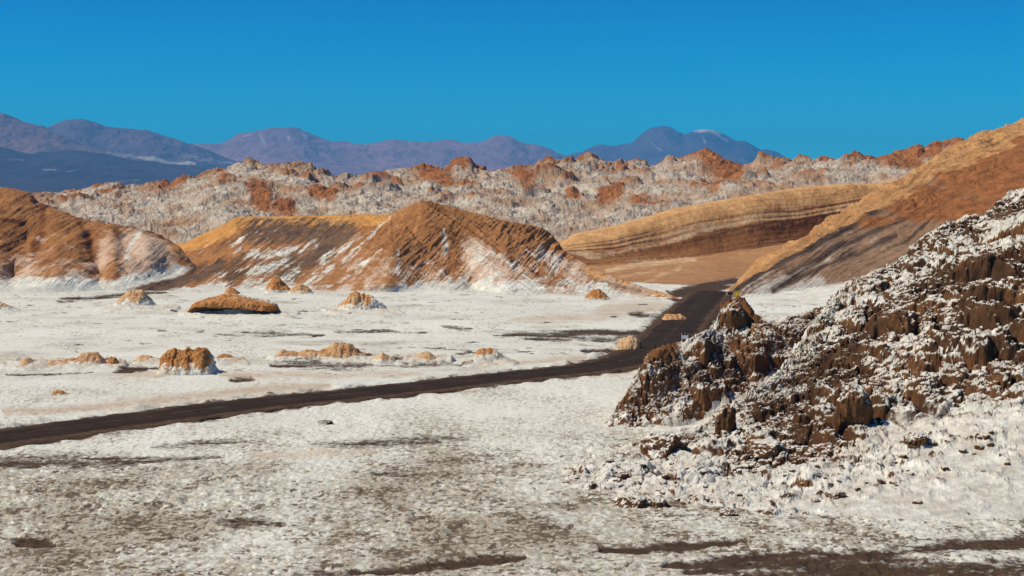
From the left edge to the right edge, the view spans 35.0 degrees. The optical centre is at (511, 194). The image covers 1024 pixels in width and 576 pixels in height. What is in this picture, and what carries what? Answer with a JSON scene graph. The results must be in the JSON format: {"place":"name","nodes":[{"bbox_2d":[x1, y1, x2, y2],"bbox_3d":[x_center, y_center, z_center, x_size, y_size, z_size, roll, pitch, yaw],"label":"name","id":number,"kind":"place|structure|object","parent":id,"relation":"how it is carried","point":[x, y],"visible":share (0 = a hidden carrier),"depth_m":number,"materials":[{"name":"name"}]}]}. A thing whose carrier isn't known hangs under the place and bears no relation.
{"place":"outdoors","nodes":[
{"label":"outdoors","id":0,"kind":"place"},
{"bbox_2d":[0,113,126,158],"bbox_3d":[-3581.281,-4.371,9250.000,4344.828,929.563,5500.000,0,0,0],"label":"mountain","id":1,"kind":"structure","parent":0,"point":[16,134],"depth_m":8305.07,"materials":[{"name":"purple stone"}]},
{"bbox_2d":[0,187,196,292],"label":"sandstone hill","id":2,"kind":"structure","parent":0,"point":[47,248],"depth_m":251.19,"materials":[{"name":"brown stone"}]},
{"bbox_2d":[0,147,210,192],"bbox_3d":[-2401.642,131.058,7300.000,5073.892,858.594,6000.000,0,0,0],"label":"mountain fan","id":3,"kind":"object","parent":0,"point":[54,172],"visible":0.19,"depth_m":6226.21},
{"bbox_2d":[46,119,356,175],"bbox_3d":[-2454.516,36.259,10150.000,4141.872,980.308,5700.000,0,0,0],"label":"mountain","id":4,"kind":"structure","parent":0,"point":[140,145],"depth_m":9193.52,"materials":[{"name":"purple stone"}]},
{"bbox_2d":[0,291,731,449],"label":"road","id":5,"kind":"structure","parent":0,"point":[699,310],"depth_m":115.11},
{"bbox_2d":[194,127,575,174],"bbox_3d":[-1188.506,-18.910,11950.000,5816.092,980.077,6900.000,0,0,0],"label":"mountain","id":6,"kind":"structure","parent":0,"point":[272,145],"depth_m":11225.85,"materials":[{"name":"stone"}]},
{"bbox_2d":[151,201,680,298],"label":"sandstone hill","id":7,"kind":"structure","parent":0,"point":[426,246],"depth_m":252.15,"materials":[{"name":"brown stone"}]},
{"bbox_2d":[31,137,964,243],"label":"salt ridge","id":8,"kind":"structure","parent":0,"point":[562,199],"depth_m":508.99,"materials":[{"name":"beige stone"}]},
{"bbox_2d":[0,277,1023,575],"bbox_3d":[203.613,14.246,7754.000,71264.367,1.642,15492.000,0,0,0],"label":"ground","id":9,"kind":"structure","parent":0,"point":[462,483],"depth_m":84.32,"materials":[{"name":"white sand"}]},
{"bbox_2d":[0,302,20,310],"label":"rock mound","id":10,"kind":"object","parent":9,"relation":"on","point":[4,307],"visible":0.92,"depth_m":196.93,"materials":[{"name":"beige stone"}]},
{"bbox_2d":[3,357,33,365],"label":"rock mound","id":11,"kind":"object","parent":9,"relation":"on","point":[25,361],"visible":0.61,"depth_m":132.61,"materials":[{"name":"beige stone"}]},
{"bbox_2d":[51,390,69,394],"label":"rock mound","id":12,"kind":"object","parent":9,"relation":"on","point":[59,392],"visible":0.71,"depth_m":113.67,"materials":[{"name":"brown stone"}]},
{"bbox_2d":[47,352,106,366],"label":"rock mound","id":13,"kind":"object","parent":9,"relation":"on","point":[89,359],"visible":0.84,"depth_m":132.04,"materials":[{"name":"beige stone"}]},
{"bbox_2d":[107,357,118,364],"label":"rock mound","id":14,"kind":"object","parent":9,"relation":"on","point":[112,360],"visible":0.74,"depth_m":132.46,"materials":[{"name":"brown stone"}]},
{"bbox_2d":[112,290,156,306],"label":"rock mound","id":15,"kind":"object","parent":9,"relation":"on","point":[131,298],"visible":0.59,"depth_m":201.88,"materials":[{"name":"beige stone"}]},
{"bbox_2d":[136,355,158,360],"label":"rock mound","id":16,"kind":"object","parent":9,"relation":"on","point":[142,357],"visible":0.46,"depth_m":135.25,"materials":[{"name":"beige stone"}]},
{"bbox_2d":[157,347,221,375],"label":"rock mound","id":17,"kind":"object","parent":9,"relation":"on","point":[190,361],"visible":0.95,"depth_m":126.53,"materials":[{"name":"brown stone"}]},
{"bbox_2d":[217,354,233,357],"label":"rock mound","id":18,"kind":"object","parent":9,"relation":"on","point":[224,356],"visible":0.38,"depth_m":137.16,"materials":[{"name":"brown stone"}]},
{"bbox_2d":[224,287,240,293],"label":"rock mound","id":19,"kind":"object","parent":9,"relation":"on","point":[230,290],"visible":0.67,"depth_m":228.88,"materials":[{"name":"orange stone"}]},
{"bbox_2d":[187,293,279,315],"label":"rock slab","id":20,"kind":"object","parent":9,"relation":"on","point":[225,304],"visible":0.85,"depth_m":187.90,"materials":[{"name":"orange stone"}]},
{"bbox_2d":[265,276,289,292],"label":"rock mound","id":21,"kind":"object","parent":9,"relation":"on","point":[275,284],"visible":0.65,"depth_m":231.69,"materials":[{"name":"brown stone"}]},
{"bbox_2d":[288,284,313,293],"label":"rock mound","id":22,"kind":"object","parent":9,"relation":"on","point":[300,289],"visible":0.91,"depth_m":230.26,"materials":[{"name":"brown stone"}]},
{"bbox_2d":[276,342,366,358],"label":"rock mound","id":23,"kind":"object","parent":9,"relation":"on","point":[339,350],"visible":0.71,"depth_m":137.95,"materials":[{"name":"beige stone"}]},
{"bbox_2d":[317,418,332,424],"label":"boulder","id":24,"kind":"object","parent":9,"relation":"on","point":[324,421],"visible":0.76,"depth_m":98.73,"materials":[{"name":"white stone"}]},
{"bbox_2d":[336,291,387,309],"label":"rock mound","id":25,"kind":"object","parent":9,"relation":"on","point":[355,300],"visible":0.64,"depth_m":194.66,"materials":[{"name":"stone"}]},
{"bbox_2d":[372,352,395,363],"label":"rock mound","id":26,"kind":"object","parent":9,"relation":"on","point":[382,358],"visible":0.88,"depth_m":134.61,"materials":[{"name":"white stone"}]},
{"bbox_2d":[414,351,435,359],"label":"rock mound","id":27,"kind":"object","parent":9,"relation":"on","point":[428,355],"visible":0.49,"depth_m":136.51,"materials":[{"name":"beige stone"}]},
{"bbox_2d":[472,348,509,361],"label":"rock mound","id":28,"kind":"object","parent":9,"relation":"on","point":[487,355],"visible":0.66,"depth_m":134.94,"materials":[{"name":"white stone"}]},
{"bbox_2d":[589,483,596,488],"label":"stone","id":29,"kind":"object","parent":9,"relation":"on","point":[592,485],"visible":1,"depth_m":76.59,"materials":[{"name":"brown stone"}]},
{"bbox_2d":[584,289,609,299],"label":"rock mound","id":30,"kind":"object","parent":9,"relation":"on","point":[595,294],"visible":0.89,"depth_m":216.38,"materials":[{"name":"orange stone"}]},
{"bbox_2d":[616,336,639,349],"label":"rock mound","id":31,"kind":"object","parent":9,"relation":"on","point":[629,342],"visible":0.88,"depth_m":146.94,"materials":[{"name":"beige stone"}]},
{"bbox_2d":[612,492,648,508],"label":"boulder","id":32,"kind":"object","parent":9,"relation":"on","point":[632,500],"visible":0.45,"depth_m":72.42,"materials":[{"name":"white stone"}]},
{"bbox_2d":[650,495,668,507],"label":"boulder","id":33,"kind":"object","parent":9,"relation":"on","point":[656,501],"visible":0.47,"depth_m":72.47,"materials":[{"name":"white stone"}]},
{"bbox_2d":[640,431,680,460],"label":"boulder","id":34,"kind":"object","parent":9,"relation":"on","point":[655,444],"visible":0.66,"depth_m":83.14,"materials":[{"name":"stone"}]},
{"bbox_2d":[662,314,686,319],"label":"rock mound","id":35,"kind":"object","parent":9,"relation":"on","point":[673,316],"visible":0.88,"depth_m":181.20,"materials":[{"name":"stone"}]},
{"bbox_2d":[682,333,687,338],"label":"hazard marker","id":36,"kind":"object","parent":9,"relation":"on","point":[685,336],"visible":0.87,"depth_m":141.94,"materials":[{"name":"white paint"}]},
{"bbox_2d":[719,506,737,516],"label":"boulder","id":37,"kind":"object","parent":9,"relation":"on","point":[728,511],"visible":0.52,"depth_m":70.47,"materials":[{"name":"white stone"}]},
{"bbox_2d":[824,489,845,498],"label":"boulder","id":38,"kind":"object","parent":9,"relation":"on","point":[835,494],"visible":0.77,"depth_m":72.88,"materials":[{"name":"white stone"}]},
{"bbox_2d":[0,0,1023,159],"label":"sky","id":39,"kind":"structure","parent":0,"point":[814,79],"materials":[{"name":"blue"}]},
{"bbox_2d":[566,126,784,165],"bbox_3d":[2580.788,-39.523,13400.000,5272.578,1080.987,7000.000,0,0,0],"label":"mountain","id":40,"kind":"structure","parent":0,"point":[653,145],"depth_m":12877.42,"materials":[{"name":"stone"}]},
{"bbox_2d":[603,296,822,427],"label":"rocky spur","id":41,"kind":"structure","parent":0,"point":[739,349],"depth_m":102.67,"materials":[{"name":"brown stone"}]},
{"bbox_2d":[558,179,898,284],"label":"cliff","id":42,"kind":"structure","parent":0,"point":[717,240],"depth_m":314.51,"materials":[{"name":"brown stone"}]},
{"bbox_2d":[558,188,1023,522],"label":"rocky hill","id":43,"kind":"structure","parent":0,"point":[925,333],"depth_m":84.48,"materials":[{"name":"white stone"}]},
{"bbox_2d":[621,473,628,478],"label":"stone","id":44,"kind":"object","parent":43,"relation":"on","point":[624,475],"visible":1,"depth_m":78.91,"materials":[{"name":"brown stone"}]},
{"bbox_2d":[659,480,666,484],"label":"stone","id":45,"kind":"object","parent":43,"relation":"on","point":[662,482],"visible":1,"depth_m":76.48,"materials":[{"name":"white stone"}]},
{"bbox_2d":[715,403,736,434],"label":"boulder","id":46,"kind":"object","parent":43,"relation":"on","point":[725,419],"visible":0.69,"depth_m":85.36,"materials":[{"name":"brown stone"}]},
{"bbox_2d":[746,438,784,458],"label":"boulder","id":47,"kind":"object","parent":43,"relation":"on","point":[761,448],"visible":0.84,"depth_m":79.66,"materials":[{"name":"stone"}]},
{"bbox_2d":[812,497,819,501],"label":"stone","id":48,"kind":"object","parent":43,"relation":"on","point":[815,499],"visible":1,"depth_m":72.53,"materials":[{"name":"white stone"}]},
{"bbox_2d":[831,382,873,435],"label":"boulder","id":49,"kind":"object","parent":43,"relation":"on","point":[854,404],"visible":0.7,"depth_m":81.92,"materials":[{"name":"brown stone"}]},
{"bbox_2d":[877,478,884,483],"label":"stone","id":50,"kind":"object","parent":43,"relation":"on","point":[881,480],"visible":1,"depth_m":74.08,"materials":[{"name":"white stone"}]},
{"bbox_2d":[899,454,907,458],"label":"stone","id":51,"kind":"object","parent":43,"relation":"on","point":[902,456],"visible":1,"depth_m":77.21,"materials":[{"name":"brown stone"}]},
{"bbox_2d":[903,431,928,445],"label":"boulder","id":52,"kind":"object","parent":43,"relation":"on","point":[916,438],"visible":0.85,"depth_m":78.65,"materials":[{"name":"stone"}]},
{"bbox_2d":[912,499,921,503],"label":"stone","id":53,"kind":"object","parent":43,"relation":"on","point":[915,501],"visible":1,"depth_m":71.35,"materials":[{"name":"stone"}]},
{"bbox_2d":[927,439,936,445],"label":"stone","id":54,"kind":"object","parent":43,"relation":"on","point":[932,442],"visible":1,"depth_m":78.71,"materials":[{"name":"white stone"}]},
{"bbox_2d":[941,466,948,470],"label":"stone","id":55,"kind":"object","parent":43,"relation":"on","point":[943,468],"visible":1,"depth_m":74.94,"materials":[{"name":"stone"}]},
{"bbox_2d":[958,448,966,452],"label":"stone","id":56,"kind":"object","parent":43,"relation":"on","point":[962,450],"visible":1,"depth_m":76.80,"materials":[{"name":"stone"}]},
{"bbox_2d":[974,443,984,449],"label":"stone","id":57,"kind":"object","parent":43,"relation":"on","point":[978,446],"visible":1,"depth_m":77.01,"materials":[{"name":"stone"}]},
{"bbox_2d":[982,434,990,439],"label":"stone","id":58,"kind":"object","parent":43,"relation":"on","point":[986,436],"visible":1,"depth_m":78.00,"materials":[{"name":"stone"}]},
{"bbox_2d":[726,118,1023,304],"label":"scree slope hill","id":59,"kind":"structure","parent":0,"point":[980,173],"depth_m":260.54,"materials":[{"name":"brown stone"}]}
]}

